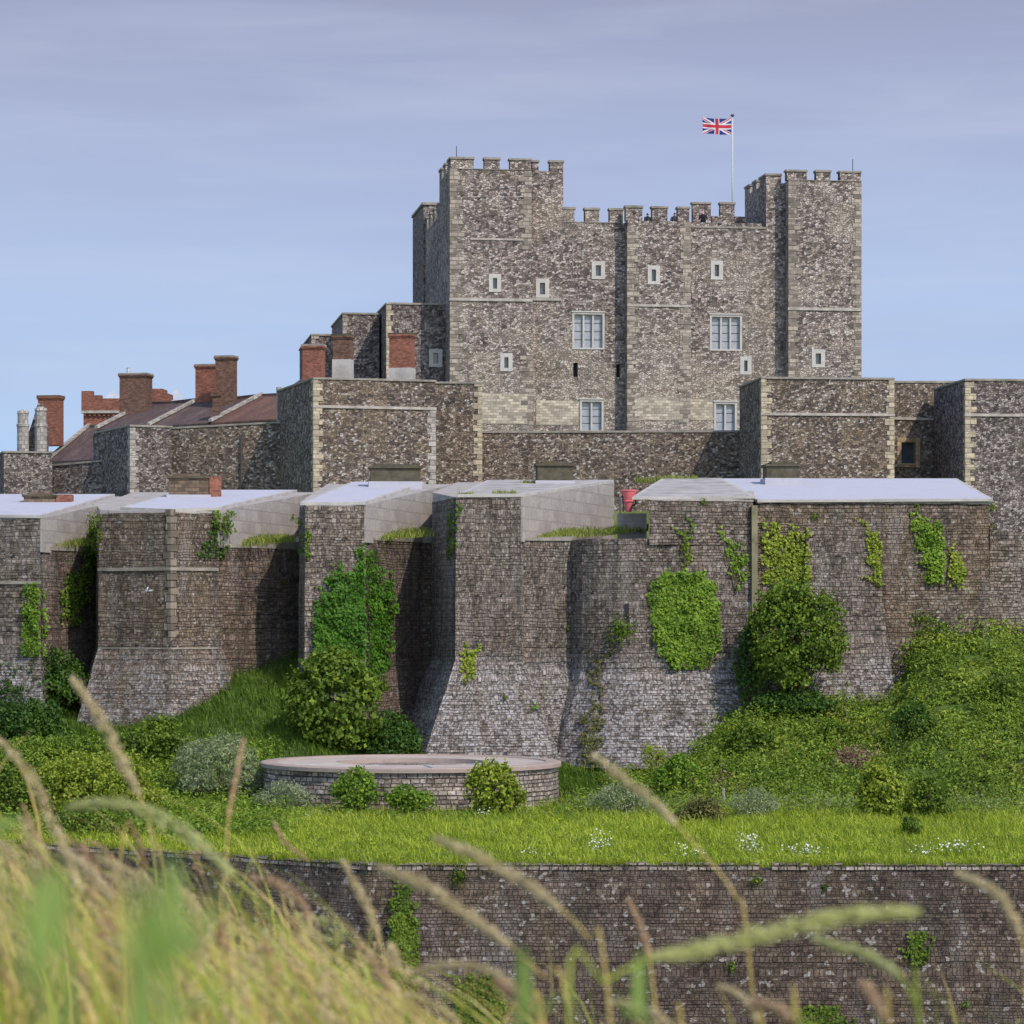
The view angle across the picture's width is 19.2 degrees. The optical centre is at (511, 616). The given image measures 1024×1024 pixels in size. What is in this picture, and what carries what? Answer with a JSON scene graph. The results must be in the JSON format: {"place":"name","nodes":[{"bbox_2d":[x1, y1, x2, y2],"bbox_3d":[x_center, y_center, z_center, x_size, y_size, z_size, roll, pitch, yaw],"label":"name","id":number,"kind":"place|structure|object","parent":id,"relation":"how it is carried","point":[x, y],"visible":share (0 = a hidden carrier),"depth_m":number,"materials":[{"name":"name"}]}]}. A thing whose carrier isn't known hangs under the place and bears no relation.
{"place":"outdoors","nodes":[
{"label":"outdoors","id":0,"kind":"place"},
{"bbox_2d":[64,796,354,1023],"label":"grass stalk","id":1,"kind":"object","parent":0,"point":[219,862],"depth_m":3.25,"materials":[{"name":"plant"}]},
{"bbox_2d":[0,631,1023,866],"bbox_3d":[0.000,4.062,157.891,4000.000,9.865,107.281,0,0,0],"label":"terrace ground","id":2,"kind":"structure","parent":0,"point":[943,706],"depth_m":147.06,"materials":[{"name":"plant"}]},
{"bbox_2d":[0,747,57,819],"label":"shrub","id":3,"kind":"object","parent":2,"relation":"on","point":[13,780],"visible":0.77,"depth_m":123.22,"materials":[{"name":"green plant"}]},
{"bbox_2d":[0,694,75,745],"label":"shrub","id":4,"kind":"object","parent":2,"relation":"on","point":[40,717],"visible":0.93,"depth_m":147.57,"materials":[{"name":"green plant"}]},
{"bbox_2d":[0,645,90,709],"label":"shrub","id":5,"kind":"object","parent":2,"relation":"on","point":[60,685],"visible":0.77,"depth_m":153.62,"materials":[{"name":"green plant"}]},
{"bbox_2d":[0,728,117,770],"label":"shrub","id":6,"kind":"object","parent":2,"relation":"on","point":[51,747],"visible":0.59,"depth_m":141.65,"materials":[{"name":"plant"}]},
{"bbox_2d":[0,492,118,719],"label":"gun bastion","id":7,"kind":"object","parent":2,"relation":"on","point":[35,527],"visible":0.33,"depth_m":153.41,"materials":[{"name":"stone"}]},
{"bbox_2d":[20,582,50,658],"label":"ivy","id":8,"kind":"object","parent":7,"relation":"attached to","point":[33,631],"visible":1,"depth_m":152.92,"materials":[{"name":"green plant"}]},
{"bbox_2d":[47,543,96,710],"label":"recess wall","id":9,"kind":"structure","parent":2,"relation":"on","point":[79,640],"depth_m":156.50,"materials":[{"name":"stone"}]},
{"bbox_2d":[60,542,95,627],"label":"ivy","id":10,"kind":"object","parent":9,"relation":"attached to","point":[68,613],"visible":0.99,"depth_m":157.10,"materials":[{"name":"green plant"}]},
{"bbox_2d":[53,474,697,549],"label":"ledge grass","id":11,"kind":"structure","parent":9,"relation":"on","point":[418,532],"depth_m":157.65,"materials":[{"name":"plant"}]},
{"bbox_2d":[40,802,140,837],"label":"shrub","id":12,"kind":"object","parent":2,"relation":"on","point":[99,819],"visible":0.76,"depth_m":117.81,"materials":[{"name":"green plant"}]},
{"bbox_2d":[30,745,171,815],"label":"shrub","id":13,"kind":"object","parent":2,"relation":"on","point":[71,773],"visible":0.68,"depth_m":123.91,"materials":[{"name":"green plant"}]},
{"bbox_2d":[0,728,307,840],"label":"scrub","id":14,"kind":"object","parent":2,"relation":"on","point":[243,807],"visible":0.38,"depth_m":125.85,"materials":[{"name":"green plant"}]},
{"bbox_2d":[116,712,197,760],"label":"shrub","id":15,"kind":"object","parent":2,"relation":"on","point":[168,737],"visible":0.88,"depth_m":144.39,"materials":[{"name":"green plant"}]},
{"bbox_2d":[76,474,313,728],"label":"gun bastion","id":16,"kind":"object","parent":2,"relation":"on","point":[159,649],"visible":0.67,"depth_m":153.04,"materials":[{"name":"grey stone"}]},
{"bbox_2d":[169,728,263,799],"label":"shrub","id":17,"kind":"object","parent":2,"relation":"on","point":[200,748],"visible":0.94,"depth_m":137.73,"materials":[{"name":"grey plant"}]},
{"bbox_2d":[222,537,298,673],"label":"recess wall","id":18,"kind":"structure","parent":2,"relation":"on","point":[260,612],"depth_m":156.64,"materials":[{"name":"stone"}]},
{"bbox_2d":[250,778,319,811],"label":"shrub","id":19,"kind":"object","parent":2,"relation":"on","point":[298,795],"visible":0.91,"depth_m":130.68,"materials":[{"name":"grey plant"}]},
{"bbox_2d":[0,646,663,801],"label":"bank grass","id":20,"kind":"structure","parent":2,"relation":"on","point":[576,774],"depth_m":149.29,"materials":[{"name":"plant"}]},
{"bbox_2d":[273,642,391,750],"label":"shrub","id":21,"kind":"object","parent":2,"relation":"on","point":[332,721],"visible":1,"depth_m":145.88,"materials":[{"name":"green plant"}]},
{"bbox_2d":[328,765,383,814],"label":"shrub","id":22,"kind":"object","parent":2,"relation":"on","point":[346,790],"visible":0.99,"depth_m":129.39,"materials":[{"name":"green plant"}]},
{"bbox_2d":[298,464,451,717],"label":"gun bastion","id":23,"kind":"object","parent":2,"relation":"on","point":[342,522],"visible":0.3,"depth_m":154.08,"materials":[{"name":"stone"}]},
{"bbox_2d":[312,543,399,692],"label":"ivy","id":24,"kind":"object","parent":23,"relation":"attached to","point":[353,598],"visible":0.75,"depth_m":153.28,"materials":[{"name":"green plant"}]},
{"bbox_2d":[353,706,427,754],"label":"shrub","id":25,"kind":"object","parent":2,"relation":"on","point":[401,733],"visible":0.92,"depth_m":146.69,"materials":[{"name":"green plant"}]},
{"bbox_2d":[360,535,431,723],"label":"recess wall","id":26,"kind":"structure","parent":2,"relation":"on","point":[408,561],"depth_m":158.19,"materials":[{"name":"stone"}]},
{"bbox_2d":[381,783,438,812],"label":"shrub","id":27,"kind":"object","parent":2,"relation":"on","point":[411,798],"visible":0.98,"depth_m":129.84,"materials":[{"name":"green plant"}]},
{"bbox_2d":[260,754,560,812],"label":"gun platform","id":28,"kind":"structure","parent":2,"relation":"on","point":[442,777],"depth_m":134.17,"materials":[{"name":"stone"}]},
{"bbox_2d":[253,801,582,822],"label":"platform weeds","id":29,"kind":"object","parent":2,"relation":"on","point":[457,816],"visible":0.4,"depth_m":128.07,"materials":[{"name":"green plant"}]},
{"bbox_2d":[462,756,529,815],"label":"shrub","id":30,"kind":"object","parent":2,"relation":"on","point":[487,786],"visible":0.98,"depth_m":129.07,"materials":[{"name":"green plant"}]},
{"bbox_2d":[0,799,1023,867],"bbox_3d":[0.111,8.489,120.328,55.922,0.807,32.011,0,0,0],"label":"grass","id":31,"kind":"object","parent":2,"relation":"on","point":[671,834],"visible":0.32,"depth_m":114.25,"materials":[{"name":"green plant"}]},
{"bbox_2d":[411,461,613,759],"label":"gun bastion","id":32,"kind":"object","parent":2,"relation":"on","point":[477,587],"visible":0.62,"depth_m":153.53,"materials":[{"name":"stone"}]},
{"bbox_2d":[1,786,1023,867],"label":"terrace grass","id":33,"kind":"structure","parent":2,"relation":"on","point":[448,827],"depth_m":116.85,"materials":[{"name":"plant"}]},
{"bbox_2d":[523,534,602,745],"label":"recess wall","id":34,"kind":"structure","parent":2,"relation":"on","point":[547,604],"depth_m":154.45,"materials":[{"name":"stone"}]},
{"bbox_2d":[585,781,650,816],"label":"shrub","id":35,"kind":"object","parent":2,"relation":"on","point":[608,795],"visible":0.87,"depth_m":129.43,"materials":[{"name":"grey plant"}]},
{"bbox_2d":[557,478,761,768],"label":"gun bastion","id":36,"kind":"object","parent":2,"relation":"on","point":[649,696],"visible":0.53,"depth_m":152.78,"materials":[{"name":"stone"}]},
{"bbox_2d":[577,698,606,767],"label":"ivy","id":37,"kind":"object","parent":36,"relation":"attached to","point":[589,744],"visible":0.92,"depth_m":151.89,"materials":[{"name":"green plant"}]},
{"bbox_2d":[617,490,646,538],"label":"rubble chute","id":38,"kind":"object","parent":36,"relation":"attached to","point":[636,519],"visible":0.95,"depth_m":158.10,"materials":[{"name":"red plastic"}]},
{"bbox_2d":[645,567,722,669],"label":"ivy","id":39,"kind":"object","parent":36,"relation":"attached to","point":[682,592],"visible":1,"depth_m":152.68,"materials":[{"name":"green plant"}]},
{"bbox_2d":[645,751,704,793],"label":"shrub","id":40,"kind":"object","parent":2,"relation":"on","point":[678,761],"visible":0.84,"depth_m":141.61,"materials":[{"name":"green plant"}]},
{"bbox_2d":[672,791,728,825],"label":"shrub","id":41,"kind":"object","parent":2,"relation":"on","point":[706,805],"visible":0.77,"depth_m":125.38,"materials":[{"name":"green plant"}]},
{"bbox_2d":[721,719,777,753],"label":"shrub","id":42,"kind":"object","parent":2,"relation":"on","point":[760,736],"visible":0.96,"depth_m":145.64,"materials":[{"name":"green plant"}]},
{"bbox_2d":[729,625,771,713],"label":"shrub","id":43,"kind":"object","parent":2,"relation":"on","point":[742,674],"visible":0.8,"depth_m":151.68,"materials":[{"name":"green plant"}]},
{"bbox_2d":[724,785,781,818],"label":"shrub","id":44,"kind":"object","parent":2,"relation":"on","point":[749,797],"visible":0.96,"depth_m":128.55,"materials":[{"name":"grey plant"}]},
{"bbox_2d":[536,782,1023,817],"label":"rank weeds","id":45,"kind":"object","parent":2,"relation":"on","point":[845,805],"visible":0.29,"depth_m":132.06,"materials":[{"name":"green plant"}]},
{"bbox_2d":[746,686,842,716],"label":"shrub","id":46,"kind":"object","parent":2,"relation":"on","point":[785,701],"visible":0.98,"depth_m":150.40,"materials":[{"name":"green plant"}]},
{"bbox_2d":[741,577,851,710],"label":"shrub","id":47,"kind":"object","parent":2,"relation":"on","point":[780,654],"visible":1,"depth_m":150.36,"materials":[{"name":"green plant"}]},
{"bbox_2d":[592,615,1023,800],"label":"bank vegetation","id":48,"kind":"object","parent":2,"relation":"on","point":[712,751],"visible":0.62,"depth_m":145.40,"materials":[{"name":"green plant"}]},
{"bbox_2d":[723,462,992,705],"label":"gun bastion","id":49,"kind":"object","parent":2,"relation":"on","point":[876,620],"visible":0.44,"depth_m":154.49,"materials":[{"name":"grey stone"}]},
{"bbox_2d":[760,517,812,597],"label":"ivy","id":50,"kind":"object","parent":49,"relation":"attached to","point":[785,562],"visible":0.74,"depth_m":153.74,"materials":[{"name":"green plant"}]},
{"bbox_2d":[910,503,946,585],"bbox_3d":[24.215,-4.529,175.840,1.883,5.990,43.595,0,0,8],"label":"ivy","id":51,"kind":"object","parent":49,"relation":"attached to","point":[933,540],"visible":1,"depth_m":154.51,"materials":[{"name":"green plant"}]},
{"bbox_2d":[853,754,907,821],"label":"shrub","id":52,"kind":"object","parent":2,"relation":"on","point":[881,775],"visible":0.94,"depth_m":127.17,"materials":[{"name":"green plant"}]},
{"bbox_2d":[890,699,939,736],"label":"shrub","id":53,"kind":"object","parent":2,"relation":"on","point":[904,716],"visible":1,"depth_m":144.89,"materials":[{"name":"green plant"}]},
{"bbox_2d":[900,769,955,819],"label":"shrub","id":54,"kind":"object","parent":2,"relation":"on","point":[925,788],"visible":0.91,"depth_m":127.66,"materials":[{"name":"green plant"}]},
{"bbox_2d":[968,673,1023,704],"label":"shrub","id":55,"kind":"object","parent":2,"relation":"on","point":[1002,686],"visible":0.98,"depth_m":147.89,"materials":[{"name":"green plant"}]},
{"bbox_2d":[989,527,1023,634],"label":"end wall","id":56,"kind":"structure","parent":2,"relation":"on","point":[1006,563],"depth_m":156.36,"materials":[{"name":"stone"}]},
{"bbox_2d":[0,0,1023,451],"label":"sky","id":57,"kind":"structure","parent":0,"point":[184,184],"materials":[{"name":"blue"}]},
{"bbox_2d":[431,834,611,1023],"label":"grass stalk","id":58,"kind":"object","parent":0,"point":[530,885],"depth_m":3.15,"materials":[{"name":"plant"}]},
{"bbox_2d":[614,511,648,538],"bbox_3d":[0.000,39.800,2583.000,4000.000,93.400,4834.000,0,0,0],"label":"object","id":59,"kind":"structure","parent":0,"point":[615,518],"depth_m":198.17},
{"bbox_2d":[0,451,52,493],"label":"mural tower","id":60,"kind":"structure","parent":59,"relation":"on","point":[24,472],"depth_m":205.41,"materials":[{"name":"stone"}]},
{"bbox_2d":[16,395,100,463],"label":"barrack house","id":61,"kind":"structure","parent":59,"relation":"on","point":[45,432],"depth_m":237.54,"materials":[{"name":"brown tile"}]},
{"bbox_2d":[52,460,101,493],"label":"curtain wall","id":62,"kind":"structure","parent":59,"relation":"on","point":[84,477],"depth_m":207.04,"materials":[{"name":"stone"}]},
{"bbox_2d":[92,425,172,496],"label":"mural tower","id":63,"kind":"structure","parent":59,"relation":"on","point":[135,458],"depth_m":200.89,"materials":[{"name":"stone"}]},
{"bbox_2d":[81,388,184,426],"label":"brick building","id":64,"kind":"structure","parent":59,"relation":"on","point":[96,409],"depth_m":274.75,"materials":[{"name":"brick"}]},
{"bbox_2d":[95,368,193,430],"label":"barrack house","id":65,"kind":"structure","parent":59,"relation":"on","point":[138,405],"depth_m":228.67,"materials":[{"name":"brick"}]},
{"bbox_2d":[147,355,254,426],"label":"barrack house","id":66,"kind":"structure","parent":59,"relation":"on","point":[216,388],"depth_m":223.45,"materials":[{"name":"brick"}]},
{"bbox_2d":[172,421,279,489],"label":"curtain wall","id":67,"kind":"structure","parent":59,"relation":"on","point":[241,456],"depth_m":200.90,"materials":[{"name":"stone"}]},
{"bbox_2d":[208,392,276,424],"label":"barrack house","id":68,"kind":"structure","parent":59,"relation":"on","point":[259,407],"depth_m":219.31,"materials":[{"name":"red tile"}]},
{"bbox_2d":[294,332,416,383],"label":"chimneys","id":69,"kind":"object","parent":59,"relation":"on","point":[401,355],"depth_m":201.38,"materials":[{"name":"brown brick"}]},
{"bbox_2d":[276,377,436,491],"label":"mural tower","id":70,"kind":"structure","parent":59,"relation":"on","point":[340,430],"depth_m":191.26,"materials":[{"name":"stone"}]},
{"bbox_2d":[435,381,482,483],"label":"mural tower","id":71,"kind":"structure","parent":59,"relation":"on","point":[458,405],"depth_m":197.13,"materials":[{"name":"stone"}]},
{"bbox_2d":[299,146,861,430],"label":"great tower","id":72,"kind":"structure","parent":59,"relation":"on","point":[534,306],"depth_m":224.46,"materials":[{"name":"stone"}]},
{"bbox_2d":[571,311,604,349],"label":"window","id":73,"kind":"structure","parent":72,"relation":"in","point":[588,327],"depth_m":224.48,"materials":[{"name":"glass"}]},
{"bbox_2d":[579,398,604,430],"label":"window","id":74,"kind":"structure","parent":72,"relation":"in","point":[591,409],"depth_m":224.59,"materials":[{"name":"glass"}]},
{"bbox_2d":[713,400,737,429],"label":"window","id":75,"kind":"structure","parent":72,"relation":"in","point":[725,412],"depth_m":225.96,"materials":[{"name":"glass"}]},
{"bbox_2d":[709,313,742,350],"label":"window","id":76,"kind":"structure","parent":72,"relation":"in","point":[725,328],"depth_m":225.96,"materials":[{"name":"glass"}]},
{"bbox_2d":[482,430,739,510],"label":"curtain wall","id":77,"kind":"structure","parent":59,"relation":"on","point":[621,459],"depth_m":198.99,"materials":[{"name":"stone"}]},
{"bbox_2d":[738,377,894,477],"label":"mural tower","id":78,"kind":"structure","parent":59,"relation":"on","point":[828,427],"depth_m":190.51,"materials":[{"name":"stone"}]},
{"bbox_2d":[894,381,954,477],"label":"curtain wall","id":79,"kind":"structure","parent":59,"relation":"on","point":[914,429],"depth_m":197.61,"materials":[{"name":"stone"}]},
{"bbox_2d":[897,438,919,466],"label":"window","id":80,"kind":"structure","parent":79,"relation":"in","point":[908,449],"depth_m":197.57,"materials":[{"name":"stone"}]},
{"bbox_2d":[933,379,1023,534],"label":"mural tower","id":81,"kind":"structure","parent":59,"relation":"on","point":[979,434],"depth_m":189.28,"materials":[{"name":"stone"}]},
{"bbox_2d":[567,903,921,1023],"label":"grass stalk","id":82,"kind":"object","parent":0,"point":[863,913],"depth_m":2.46,"materials":[{"name":"plant"}]},
{"bbox_2d":[810,933,920,1023],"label":"grass stalk","id":83,"kind":"object","parent":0,"point":[889,967],"depth_m":2.75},
{"bbox_3d":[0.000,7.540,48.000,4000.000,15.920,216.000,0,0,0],"label":"ditch ground","id":84,"kind":"structure","parent":0,"visible":0},
{"bbox_2d":[0,859,49,1023],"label":"grass blade","id":85,"kind":"object","parent":84,"relation":"on","point":[36,937],"visible":1,"depth_m":1.00,"materials":[{"name":"plant"}]},
{"bbox_2d":[0,860,75,1023],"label":"grass blade","id":86,"kind":"object","parent":84,"relation":"on","point":[56,900],"visible":0.85,"depth_m":1.05,"materials":[{"name":"plant"}]},
{"bbox_2d":[0,739,104,1021],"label":"grass stalk","id":87,"kind":"object","parent":84,"relation":"on","point":[44,803],"depth_m":3.95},
{"bbox_2d":[68,674,162,873],"bbox_3d":[-0.519,0.491,4.022,0.055,0.827,0.317,0,0,-41],"label":"grass stalk","id":88,"kind":"object","parent":84,"relation":"on","point":[95,711],"depth_m":4.06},
{"bbox_2d":[118,874,136,1023],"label":"grass blade","id":89,"kind":"object","parent":84,"relation":"on","point":[128,953],"visible":1,"depth_m":1.09,"materials":[{"name":"plant"}]},
{"bbox_2d":[143,870,169,1023],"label":"grass blade","id":90,"kind":"object","parent":84,"relation":"on","point":[151,923],"visible":0.99,"depth_m":1.10,"materials":[{"name":"plant"}]},
{"bbox_2d":[161,853,232,1023],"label":"grass blade","id":91,"kind":"object","parent":84,"relation":"on","point":[183,941],"visible":0.99,"depth_m":1.04,"materials":[{"name":"plant"}]},
{"bbox_2d":[137,915,257,1023],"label":"grass blade","id":92,"kind":"object","parent":84,"relation":"on","point":[185,1007],"visible":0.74,"depth_m":1.31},
{"bbox_2d":[248,873,314,1023],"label":"grass stalk","id":93,"kind":"object","parent":84,"relation":"on","point":[273,883],"depth_m":3.86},
{"bbox_2d":[373,863,566,1010],"bbox_3d":[-0.038,0.614,3.220,0.353,0.680,0.052,0,0,42],"label":"grass stalk","id":94,"kind":"object","parent":84,"relation":"on","point":[415,882],"depth_m":3.26,"materials":[{"name":"plant"}]},
{"bbox_2d":[410,959,540,1023],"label":"grass stalk","id":95,"kind":"object","parent":84,"relation":"on","point":[453,964],"depth_m":3.37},
{"bbox_2d":[0,736,1022,1023],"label":"dry grass","id":96,"kind":"structure","parent":84,"relation":"on","point":[158,1010],"depth_m":3.90,"materials":[{"name":"plant"}]},
{"bbox_2d":[0,799,680,1023],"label":"grass seed heads","id":97,"kind":"object","parent":96,"relation":"attached to","point":[191,904],"depth_m":3.98,"materials":[{"name":"plant"}]},
{"bbox_2d":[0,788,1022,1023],"bbox_3d":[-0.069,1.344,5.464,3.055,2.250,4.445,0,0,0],"label":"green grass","id":98,"kind":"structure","parent":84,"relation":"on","point":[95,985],"depth_m":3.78,"materials":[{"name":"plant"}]},
{"bbox_2d":[0,840,1023,1023],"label":"ditch wall","id":99,"kind":"structure","parent":84,"relation":"on","point":[679,905],"depth_m":103.81,"materials":[{"name":"stone"}]},
{"bbox_2d":[387,879,419,1004],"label":"ivy","id":100,"kind":"object","parent":99,"relation":"attached to","point":[401,904],"visible":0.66,"depth_m":103.65,"materials":[{"name":"green plant"}]},
{"bbox_2d":[442,971,507,1023],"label":"ivy","id":101,"kind":"object","parent":99,"relation":"attached to","point":[484,996],"visible":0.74,"depth_m":103.44,"materials":[{"name":"green plant"}]},
{"bbox_2d":[0,834,1023,866],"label":"wall top grass","id":102,"kind":"structure","parent":99,"relation":"on","point":[561,861],"depth_m":104.17,"materials":[{"name":"plant"}]},
{"bbox_2d":[797,1004,857,1023],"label":"ivy","id":103,"kind":"object","parent":99,"relation":"attached to","point":[825,1011],"visible":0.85,"depth_m":103.39,"materials":[{"name":"green plant"}]},
{"bbox_2d":[517,944,567,1023],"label":"grass blade","id":104,"kind":"object","parent":84,"relation":"on","point":[523,980],"visible":1,"depth_m":1.69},
{"bbox_2d":[608,950,646,1023],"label":"grass blade","id":105,"kind":"object","parent":84,"relation":"on","point":[639,980],"visible":1,"depth_m":1.79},
{"bbox_2d":[590,752,754,1023],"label":"grass stalk","id":106,"kind":"object","parent":84,"relation":"on","point":[615,772],"depth_m":3.75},
{"bbox_2d":[746,984,797,1023],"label":"grass stalk","id":107,"kind":"object","parent":84,"relation":"on","point":[754,1004],"depth_m":2.71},
{"bbox_2d":[952,869,1023,952],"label":"grass stalk","id":108,"kind":"object","parent":84,"relation":"on","point":[1017,929],"depth_m":3.37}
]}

